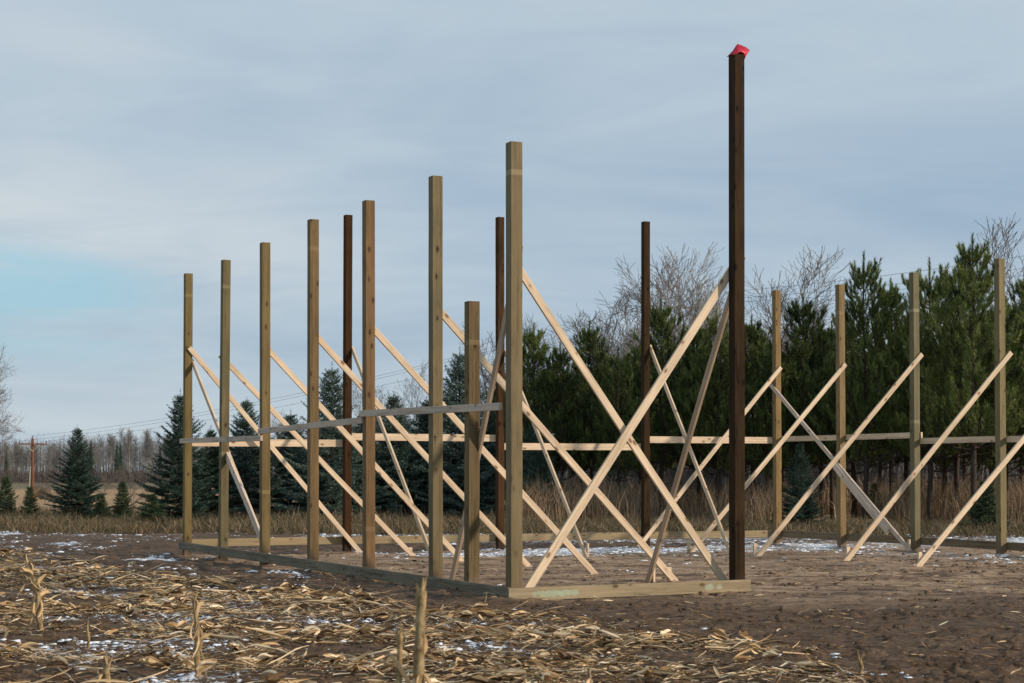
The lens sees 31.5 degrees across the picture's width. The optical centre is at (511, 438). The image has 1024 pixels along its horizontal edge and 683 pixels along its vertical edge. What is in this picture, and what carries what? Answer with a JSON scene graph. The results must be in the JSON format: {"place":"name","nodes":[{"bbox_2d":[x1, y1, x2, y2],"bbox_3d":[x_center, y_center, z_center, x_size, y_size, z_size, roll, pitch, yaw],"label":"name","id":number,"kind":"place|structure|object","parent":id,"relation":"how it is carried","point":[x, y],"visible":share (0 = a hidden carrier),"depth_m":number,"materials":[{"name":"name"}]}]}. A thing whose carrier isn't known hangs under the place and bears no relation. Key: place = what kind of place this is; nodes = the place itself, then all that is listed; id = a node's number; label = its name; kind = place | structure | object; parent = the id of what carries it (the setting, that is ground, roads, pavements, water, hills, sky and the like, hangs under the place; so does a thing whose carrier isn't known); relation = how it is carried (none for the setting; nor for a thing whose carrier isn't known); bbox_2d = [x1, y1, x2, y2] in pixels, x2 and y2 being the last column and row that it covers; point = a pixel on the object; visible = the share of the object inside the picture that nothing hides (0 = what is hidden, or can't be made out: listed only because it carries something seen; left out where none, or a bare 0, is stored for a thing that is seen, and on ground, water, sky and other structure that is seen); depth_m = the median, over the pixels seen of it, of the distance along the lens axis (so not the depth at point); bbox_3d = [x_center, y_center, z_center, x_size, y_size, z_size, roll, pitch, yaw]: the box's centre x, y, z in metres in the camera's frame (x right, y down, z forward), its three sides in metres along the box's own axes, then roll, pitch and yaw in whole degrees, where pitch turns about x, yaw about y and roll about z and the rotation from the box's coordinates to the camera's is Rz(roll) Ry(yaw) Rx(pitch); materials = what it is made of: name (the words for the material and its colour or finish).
{"place":"outdoors","nodes":[
{"label":"outdoors","id":0,"kind":"place"},
{"bbox_2d":[0,472,1023,682],"bbox_3d":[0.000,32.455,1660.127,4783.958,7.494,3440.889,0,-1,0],"label":"ground","id":1,"kind":"structure","parent":0,"point":[797,602],"depth_m":21.14,"materials":[{"name":"soil"}]},
{"bbox_2d":[0,476,22,517],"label":"spruce tree","id":2,"kind":"object","parent":1,"relation":"on","point":[8,502],"visible":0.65,"depth_m":56.90,"materials":[{"name":"green plant"}]},
{"bbox_2d":[0,343,24,472],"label":"bare tree","id":3,"kind":"object","parent":1,"relation":"on","point":[3,428],"visible":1,"depth_m":88.90,"materials":[{"name":"grey plant"}]},
{"bbox_2d":[18,486,43,519],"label":"spruce tree","id":4,"kind":"object","parent":1,"relation":"on","point":[28,500],"visible":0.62,"depth_m":54.90,"materials":[{"name":"green plant"}]},
{"bbox_2d":[18,436,46,502],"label":"utility pole","id":5,"kind":"object","parent":1,"relation":"on","point":[32,444],"visible":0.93,"depth_m":156.86,"materials":[{"name":"brown wood"}]},
{"bbox_2d":[17,555,49,631],"bbox_3d":[-4.488,1.469,16.985,0.245,0.766,0.297,0,-1,19],"label":"corn stalk","id":6,"kind":"object","parent":1,"relation":"on","point":[37,605],"visible":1,"depth_m":16.96,"materials":[{"name":"beige plant"}]},
{"bbox_2d":[24,470,63,501],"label":"bare shrub","id":7,"kind":"object","parent":1,"relation":"on","point":[47,484],"visible":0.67,"depth_m":169.80,"materials":[{"name":"brown plant"}]},
{"bbox_2d":[39,424,117,520],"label":"spruce tree","id":8,"kind":"object","parent":1,"relation":"on","point":[80,495],"visible":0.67,"depth_m":56.75,"materials":[{"name":"green plant"}]},
{"bbox_2d":[85,618,89,648],"bbox_3d":[-3.648,1.703,15.583,0.041,0.324,0.072,1,-2,-45],"label":"corn stalk","id":9,"kind":"object","parent":1,"relation":"on","point":[88,638],"visible":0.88,"depth_m":15.56,"materials":[{"name":"beige plant"}]},
{"bbox_2d":[89,493,112,519],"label":"spruce tree","id":10,"kind":"object","parent":1,"relation":"on","point":[98,507],"visible":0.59,"depth_m":55.90,"materials":[{"name":"green plant"}]},
{"bbox_2d":[95,436,107,464],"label":"aspen tree","id":11,"kind":"object","parent":1,"relation":"on","point":[100,446],"visible":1,"depth_m":392.16,"materials":[{"name":"grey plant"}]},
{"bbox_2d":[95,655,111,682],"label":"corn stalk","id":12,"kind":"object","parent":1,"relation":"on","point":[106,672],"visible":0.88,"depth_m":12.86,"materials":[{"name":"beige plant"}]},
{"bbox_2d":[94,470,119,494],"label":"bare shrub","id":13,"kind":"object","parent":1,"relation":"on","point":[107,483],"visible":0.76,"depth_m":239.90,"materials":[{"name":"brown plant"}]},
{"bbox_2d":[106,436,115,470],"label":"aspen tree","id":14,"kind":"object","parent":1,"relation":"on","point":[111,444],"visible":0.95,"depth_m":405.42,"materials":[{"name":"grey plant"}]},
{"bbox_2d":[113,443,121,479],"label":"spruce tree","id":15,"kind":"object","parent":1,"relation":"on","point":[116,461],"visible":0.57,"depth_m":378.81,"materials":[{"name":"green plant"}]},
{"bbox_2d":[111,427,129,457],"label":"aspen tree","id":16,"kind":"object","parent":1,"relation":"on","point":[121,433],"visible":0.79,"depth_m":400.41,"materials":[{"name":"grey plant"}]},
{"bbox_2d":[108,481,135,518],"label":"spruce tree","id":17,"kind":"object","parent":1,"relation":"on","point":[121,497],"visible":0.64,"depth_m":56.90,"materials":[{"name":"green plant"}]},
{"bbox_2d":[122,429,133,469],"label":"aspen tree","id":18,"kind":"object","parent":1,"relation":"on","point":[130,443],"visible":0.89,"depth_m":405.60,"materials":[{"name":"grey plant"}]},
{"bbox_2d":[118,465,151,507],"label":"bare shrub","id":19,"kind":"object","parent":1,"relation":"on","point":[130,484],"visible":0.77,"depth_m":109.82,"materials":[{"name":"brown plant"}]},
{"bbox_2d":[131,435,141,466],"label":"aspen tree","id":20,"kind":"object","parent":1,"relation":"on","point":[137,446],"visible":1,"depth_m":401.78,"materials":[{"name":"grey plant"}]},
{"bbox_2d":[141,428,153,479],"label":"aspen tree","id":21,"kind":"object","parent":1,"relation":"on","point":[147,447],"visible":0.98,"depth_m":397.90,"materials":[{"name":"grey plant"}]},
{"bbox_2d":[126,493,173,525],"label":"spruce tree","id":22,"kind":"object","parent":1,"relation":"on","point":[152,499],"visible":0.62,"depth_m":51.89,"materials":[{"name":"green plant"}]},
{"bbox_2d":[134,388,241,521],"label":"spruce tree","id":23,"kind":"object","parent":1,"relation":"on","point":[175,472],"visible":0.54,"depth_m":53.78,"materials":[{"name":"green plant"}]},
{"bbox_2d":[189,591,212,677],"bbox_3d":[-2.329,1.465,13.345,0.159,0.684,0.208,-1,-1,31],"label":"corn stalk","id":24,"kind":"object","parent":1,"relation":"on","point":[199,637],"visible":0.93,"depth_m":13.36,"materials":[{"name":"beige plant"}]},
{"bbox_2d":[170,427,250,515],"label":"spruce tree","id":25,"kind":"object","parent":1,"relation":"on","point":[211,453],"visible":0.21,"depth_m":59.72,"materials":[{"name":"green plant"}]},
{"bbox_2d":[0,459,461,482],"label":"undergrowth","id":26,"kind":"object","parent":1,"relation":"on","point":[15,477],"visible":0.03,"depth_m":357.26,"materials":[{"name":"brown plant"}]},
{"bbox_2d":[200,397,294,519],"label":"spruce tree","id":27,"kind":"object","parent":1,"relation":"on","point":[246,462],"visible":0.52,"depth_m":59.66,"materials":[{"name":"green plant"}]},
{"bbox_2d":[0,500,534,529],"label":"hedge grass","id":28,"kind":"structure","parent":1,"relation":"on","point":[46,511],"depth_m":54.05,"materials":[{"name":"brown plant"}]},
{"bbox_2d":[241,409,328,514],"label":"spruce tree","id":29,"kind":"object","parent":1,"relation":"on","point":[290,420],"visible":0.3,"depth_m":61.62,"materials":[{"name":"green plant"}]},
{"bbox_2d":[0,432,650,477],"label":"distant wood","id":30,"kind":"object","parent":1,"relation":"on","point":[41,454],"visible":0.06,"depth_m":448.10,"materials":[{"name":"plant"}]},
{"bbox_2d":[270,362,391,517],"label":"spruce tree","id":31,"kind":"object","parent":1,"relation":"on","point":[332,488],"visible":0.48,"depth_m":57.55,"materials":[{"name":"green plant"}]},
{"bbox_2d":[329,415,396,513],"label":"spruce tree","id":32,"kind":"object","parent":1,"relation":"on","point":[359,431],"visible":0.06,"depth_m":61.77,"materials":[{"name":"green plant"}]},
{"bbox_2d":[352,382,417,483],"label":"bare tree","id":33,"kind":"object","parent":1,"relation":"on","point":[355,397],"visible":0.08,"depth_m":91.77,"materials":[{"name":"grey plant"}]},
{"bbox_2d":[352,385,425,480],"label":"bare tree","id":34,"kind":"object","parent":1,"relation":"on","point":[386,420],"visible":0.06,"depth_m":87.75,"materials":[{"name":"grey plant"}]},
{"bbox_2d":[352,392,452,519],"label":"spruce tree","id":35,"kind":"object","parent":1,"relation":"on","point":[384,461],"visible":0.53,"depth_m":59.60,"materials":[{"name":"green plant"}]},
{"bbox_2d":[387,577,431,682],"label":"corn stalk","id":36,"kind":"object","parent":1,"relation":"on","point":[420,650],"visible":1,"depth_m":7.97,"materials":[{"name":"beige plant"}]},
{"bbox_2d":[384,359,447,454],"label":"bare tree","id":37,"kind":"object","parent":1,"relation":"on","point":[415,392],"visible":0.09,"depth_m":94.23,"materials":[{"name":"grey plant"}]},
{"bbox_2d":[389,398,462,514],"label":"spruce tree","id":38,"kind":"object","parent":1,"relation":"on","point":[424,421],"visible":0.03,"depth_m":61.79,"materials":[{"name":"green plant"}]},
{"bbox_2d":[395,347,505,520],"bbox_3d":[-1.436,-0.084,60.115,4.358,6.140,4.348,1,-1,-37],"label":"spruce tree","id":39,"kind":"object","parent":1,"relation":"on","point":[453,463],"visible":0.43,"depth_m":59.63,"materials":[{"name":"green plant"}]},
{"bbox_2d":[443,321,541,432],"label":"bare tree","id":40,"kind":"object","parent":1,"relation":"on","point":[485,380],"visible":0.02,"depth_m":94.01,"materials":[{"name":"grey plant"}]},
{"bbox_2d":[455,389,538,516],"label":"spruce tree","id":41,"kind":"object","parent":1,"relation":"on","point":[493,454],"visible":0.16,"depth_m":60.55,"materials":[{"name":"green plant"}]},
{"bbox_2d":[443,314,572,471],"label":"bare tree","id":42,"kind":"object","parent":1,"relation":"on","point":[488,378],"visible":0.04,"depth_m":92.71,"materials":[{"name":"grey plant"}]},
{"bbox_2d":[0,509,1023,537],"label":"verge grass","id":43,"kind":"structure","parent":1,"relation":"on","point":[599,525],"depth_m":48.50,"materials":[{"name":"brown plant"}]},
{"bbox_2d":[0,544,1023,682],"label":"soil clods","id":44,"kind":"object","parent":1,"relation":"on","point":[929,678],"visible":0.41,"depth_m":18.53,"materials":[{"name":"brown soil"}]},
{"bbox_2d":[0,531,1023,682],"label":"snow clumps","id":45,"kind":"object","parent":1,"relation":"on","point":[596,549],"visible":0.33,"depth_m":32.49,"materials":[{"name":"white snow"}]},
{"bbox_2d":[0,546,1023,682],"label":"corn residue","id":46,"kind":"object","parent":1,"relation":"on","point":[531,666],"visible":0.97,"depth_m":16.16},
{"bbox_2d":[483,425,575,517],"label":"spruce tree","id":47,"kind":"object","parent":1,"relation":"on","point":[537,461],"visible":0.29,"depth_m":56.74,"materials":[{"name":"green plant"}]},
{"bbox_2d":[488,322,587,463],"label":"pine tree","id":48,"kind":"object","parent":1,"relation":"on","point":[533,348],"visible":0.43,"depth_m":60.77,"materials":[{"name":"green plant"}]},
{"bbox_2d":[523,369,579,483],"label":"pine tree","id":49,"kind":"object","parent":1,"relation":"on","point":[554,429],"visible":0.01,"depth_m":66.78,"materials":[{"name":"green plant"}]},
{"bbox_2d":[523,341,594,487],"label":"pine tree","id":50,"kind":"object","parent":1,"relation":"on","point":[562,381],"visible":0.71,"depth_m":59.78,"materials":[{"name":"green plant"}]},
{"bbox_2d":[482,302,639,425],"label":"bare tree","id":51,"kind":"object","parent":1,"relation":"on","point":[629,338],"visible":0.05,"depth_m":89.78,"materials":[{"name":"grey plant"}]},
{"bbox_2d":[553,366,610,487],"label":"pine tree","id":52,"kind":"object","parent":1,"relation":"on","point":[586,469],"visible":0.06,"depth_m":67.89,"materials":[{"name":"green plant"}]},
{"bbox_2d":[561,318,629,479],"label":"pine tree","id":53,"kind":"object","parent":1,"relation":"on","point":[589,337],"visible":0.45,"depth_m":60.82,"materials":[{"name":"green plant"}]},
{"bbox_2d":[540,316,656,463],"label":"bare tree","id":54,"kind":"object","parent":1,"relation":"on","point":[575,348],"visible":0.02,"depth_m":83.91,"materials":[{"name":"grey plant"}]},
{"bbox_2d":[179,54,1023,599],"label":"barn frame","id":55,"kind":"object","parent":1,"relation":"on","point":[509,326],"visible":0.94,"depth_m":27.83,"materials":[{"name":"brown wood"}]},
{"bbox_2d":[727,44,749,59],"bbox_3d":[2.845,-4.826,22.723,0.270,0.234,0.178,1,-1,-25],"label":"plastic flag","id":56,"kind":"object","parent":55,"relation":"on","point":[740,49],"visible":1,"depth_m":22.69,"materials":[{"name":"plastic"}]},
{"bbox_2d":[527,282,696,461],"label":"bare tree","id":57,"kind":"object","parent":1,"relation":"on","point":[617,305],"visible":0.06,"depth_m":86.58,"materials":[{"name":"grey plant"}]},
{"bbox_2d":[579,347,658,502],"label":"pine tree","id":58,"kind":"object","parent":1,"relation":"on","point":[631,462],"visible":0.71,"depth_m":58.79,"materials":[{"name":"green plant"}]},
{"bbox_2d":[597,344,676,493],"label":"pine tree","id":59,"kind":"object","parent":1,"relation":"on","point":[656,458],"visible":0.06,"depth_m":66.61,"materials":[{"name":"green plant"}]},
{"bbox_2d":[570,257,728,429],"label":"bare tree","id":60,"kind":"object","parent":1,"relation":"on","point":[627,268],"visible":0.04,"depth_m":91.49,"materials":[{"name":"grey plant"}]},
{"bbox_2d":[611,298,709,511],"bbox_3d":[4.970,-0.880,60.906,3.296,7.800,3.387,0,-1,-8],"label":"pine tree","id":61,"kind":"object","parent":1,"relation":"on","point":[658,320],"visible":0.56,"depth_m":60.74,"materials":[{"name":"green plant"}]},
{"bbox_2d":[597,241,728,463],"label":"bare tree","id":62,"kind":"object","parent":1,"relation":"on","point":[699,287],"visible":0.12,"depth_m":84.20,"materials":[{"name":"grey plant"}]},
{"bbox_2d":[664,297,699,332],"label":"utility pole","id":63,"kind":"object","parent":1,"relation":"on","point":[680,309],"visible":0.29,"depth_m":103.09,"materials":[{"name":"brown wood"}]},
{"bbox_2d":[23,302,663,440],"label":"power line","id":64,"kind":"object","parent":63,"relation":"attached to","point":[298,396],"visible":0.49,"depth_m":129.47,"materials":[{"name":"grey metal"}]},
{"bbox_2d":[650,357,718,508],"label":"pine tree","id":65,"kind":"object","parent":1,"relation":"on","point":[676,462],"visible":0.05,"depth_m":68.85,"materials":[{"name":"green plant"}]},
{"bbox_2d":[619,275,756,355],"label":"bare tree","id":66,"kind":"object","parent":1,"relation":"on","point":[689,301],"visible":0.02,"depth_m":97.29,"materials":[{"name":"grey plant"}]},
{"bbox_2d":[653,324,728,515],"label":"pine tree","id":67,"kind":"object","parent":1,"relation":"on","point":[696,339],"visible":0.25,"depth_m":61.79,"materials":[{"name":"green plant"}]},
{"bbox_2d":[619,253,804,475],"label":"bare tree","id":68,"kind":"object","parent":1,"relation":"on","point":[669,278],"visible":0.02,"depth_m":87.52,"materials":[{"name":"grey plant"}]},
{"bbox_2d":[667,307,760,511],"bbox_3d":[6.905,-0.725,60.192,2.996,7.429,3.391,-1,-1,35],"label":"pine tree","id":69,"kind":"object","parent":1,"relation":"on","point":[722,354],"visible":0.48,"depth_m":59.83,"materials":[{"name":"green plant"}]},
{"bbox_2d":[689,354,771,492],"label":"pine tree","id":70,"kind":"object","parent":1,"relation":"on","point":[714,465],"visible":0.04,"depth_m":67.51,"materials":[{"name":"green plant"}]},
{"bbox_2d":[709,314,788,518],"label":"pine tree","id":71,"kind":"object","parent":1,"relation":"on","point":[755,342],"visible":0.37,"depth_m":60.81,"materials":[{"name":"green plant"}]},
{"bbox_2d":[490,451,1019,512],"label":"grey undergrowth","id":72,"kind":"object","parent":1,"relation":"on","point":[759,479],"visible":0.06,"depth_m":75.38,"materials":[{"name":"plant"}]},
{"bbox_2d":[493,467,1023,525],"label":"tall grass","id":73,"kind":"structure","parent":1,"relation":"on","point":[629,504],"depth_m":55.74,"materials":[{"name":"brown plant"}]},
{"bbox_2d":[726,337,799,499],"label":"pine tree","id":74,"kind":"object","parent":1,"relation":"on","point":[767,483],"visible":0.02,"depth_m":66.93,"materials":[{"name":"green plant"}]},
{"bbox_2d":[745,348,826,492],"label":"pine tree","id":75,"kind":"object","parent":1,"relation":"on","point":[752,451],"visible":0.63,"depth_m":57.74,"materials":[{"name":"green plant"}]},
{"bbox_2d":[722,244,869,481],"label":"bare tree","id":76,"kind":"object","parent":1,"relation":"on","point":[787,288],"visible":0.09,"depth_m":78.65,"materials":[{"name":"grey plant"}]},
{"bbox_2d":[767,444,831,529],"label":"spruce tree","id":77,"kind":"object","parent":1,"relation":"on","point":[798,475],"visible":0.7,"depth_m":49.83,"materials":[{"name":"green plant"}]},
{"bbox_2d":[752,292,849,519],"bbox_3d":[9.233,-0.895,57.959,3.304,7.710,3.395,-1,-1,27],"label":"pine tree","id":78,"kind":"object","parent":1,"relation":"on","point":[802,320],"visible":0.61,"depth_m":57.77,"materials":[{"name":"green plant"}]},
{"bbox_2d":[771,281,831,354],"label":"bare tree","id":79,"kind":"object","parent":1,"relation":"on","point":[799,306],"visible":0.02,"depth_m":90.18,"materials":[{"name":"grey plant"}]},
{"bbox_2d":[747,292,874,468],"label":"bare tree","id":80,"kind":"object","parent":1,"relation":"on","point":[807,316],"visible":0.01,"depth_m":88.69,"materials":[{"name":"grey plant"}]},
{"bbox_2d":[771,321,862,513],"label":"pine tree","id":81,"kind":"object","parent":1,"relation":"on","point":[821,483],"visible":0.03,"depth_m":65.92,"materials":[{"name":"green plant"}]},
{"bbox_2d":[792,321,876,518],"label":"pine tree","id":82,"kind":"object","parent":1,"relation":"on","point":[825,459],"visible":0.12,"depth_m":59.90,"materials":[{"name":"green plant"}]},
{"bbox_2d":[808,317,902,517],"bbox_3d":[12.074,-0.678,63.775,3.789,7.484,4.288,0,-1,-5],"label":"pine tree","id":83,"kind":"object","parent":1,"relation":"on","point":[854,473],"visible":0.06,"depth_m":63.87,"materials":[{"name":"green plant"}]},
{"bbox_2d":[857,651,863,673],"bbox_3d":[2.572,1.678,13.380,0.058,0.233,0.069,0,-1,0],"label":"corn stalk","id":84,"kind":"object","parent":1,"relation":"on","point":[861,668],"visible":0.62,"depth_m":13.36,"materials":[{"name":"beige plant"}]},
{"bbox_2d":[802,250,925,520],"bbox_3d":[10.922,-1.425,55.122,3.879,8.734,3.427,0,-1,-20],"label":"pine tree","id":85,"kind":"object","parent":1,"relation":"on","point":[861,325],"visible":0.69,"depth_m":54.80,"materials":[{"name":"green plant"}]},
{"bbox_2d":[859,483,884,518],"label":"spruce tree","id":86,"kind":"object","parent":1,"relation":"on","point":[874,488],"visible":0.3,"depth_m":61.93,"materials":[{"name":"green plant"}]},
{"bbox_2d":[850,349,908,488],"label":"pine tree","id":87,"kind":"object","parent":1,"relation":"on","point":[881,467],"visible":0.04,"depth_m":71.92,"materials":[{"name":"green plant"}]},
{"bbox_2d":[854,279,927,495],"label":"pine tree","id":88,"kind":"object","parent":1,"relation":"on","point":[891,460],"visible":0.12,"depth_m":57.90,"materials":[{"name":"green plant"}]},
{"bbox_2d":[860,324,938,506],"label":"pine tree","id":89,"kind":"object","parent":1,"relation":"on","point":[905,477],"visible":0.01,"depth_m":63.97,"materials":[{"name":"green plant"}]},
{"bbox_2d":[867,257,994,523],"bbox_3d":[12.570,-1.286,54.027,4.042,8.412,3.885,0,-1,19],"label":"pine tree","id":90,"kind":"object","parent":1,"relation":"on","point":[929,353],"visible":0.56,"depth_m":53.72,"materials":[{"name":"green plant"}]},
{"bbox_2d":[896,332,986,497],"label":"pine tree","id":91,"kind":"object","parent":1,"relation":"on","point":[945,465],"visible":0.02,"depth_m":62.91,"materials":[{"name":"green plant"}]},
{"bbox_2d":[896,267,1006,504],"bbox_3d":[13.840,-1.256,57.046,3.972,8.450,3.865,1,-1,-28],"label":"pine tree","id":92,"kind":"object","parent":1,"relation":"on","point":[956,470],"visible":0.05,"depth_m":56.92,"materials":[{"name":"green plant"}]},
{"bbox_2d":[933,380,987,489],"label":"pine tree","id":93,"kind":"object","parent":1,"relation":"on","point":[964,474],"visible":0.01,"depth_m":70.92,"materials":[{"name":"green plant"}]},
{"bbox_2d":[920,233,1023,519],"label":"pine tree","id":94,"kind":"object","parent":1,"relation":"on","point":[967,277],"visible":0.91,"depth_m":51.66,"materials":[{"name":"green plant"}]},
{"bbox_2d":[945,305,1020,494],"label":"pine tree","id":95,"kind":"object","parent":1,"relation":"on","point":[991,471],"visible":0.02,"depth_m":61.88,"materials":[{"name":"green plant"}]},
{"bbox_2d":[958,479,1018,531],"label":"spruce tree","id":96,"kind":"object","parent":1,"relation":"on","point":[987,500],"visible":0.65,"depth_m":48.82,"materials":[{"name":"green plant"}]},
{"bbox_2d":[960,303,1023,507],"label":"pine tree","id":97,"kind":"object","parent":1,"relation":"on","point":[981,451],"visible":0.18,"depth_m":54.79,"materials":[{"name":"green plant"}]},
{"bbox_2d":[977,212,1023,466],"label":"bare tree","id":98,"kind":"object","parent":1,"relation":"on","point":[1000,251],"visible":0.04,"depth_m":77.32,"materials":[{"name":"grey plant"}]},
{"bbox_2d":[980,278,1023,482],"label":"pine tree","id":99,"kind":"object","parent":1,"relation":"on","point":[1017,306],"visible":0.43,"depth_m":52.85,"materials":[{"name":"green plant"}]},
{"bbox_2d":[987,337,1023,487],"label":"pine tree","id":100,"kind":"object","parent":1,"relation":"on","point":[1020,469],"depth_m":69.92,"materials":[{"name":"green plant"}]},
{"bbox_2d":[0,0,1023,471],"label":"sky","id":101,"kind":"structure","parent":0,"point":[145,145],"materials":[{"name":"blue"}]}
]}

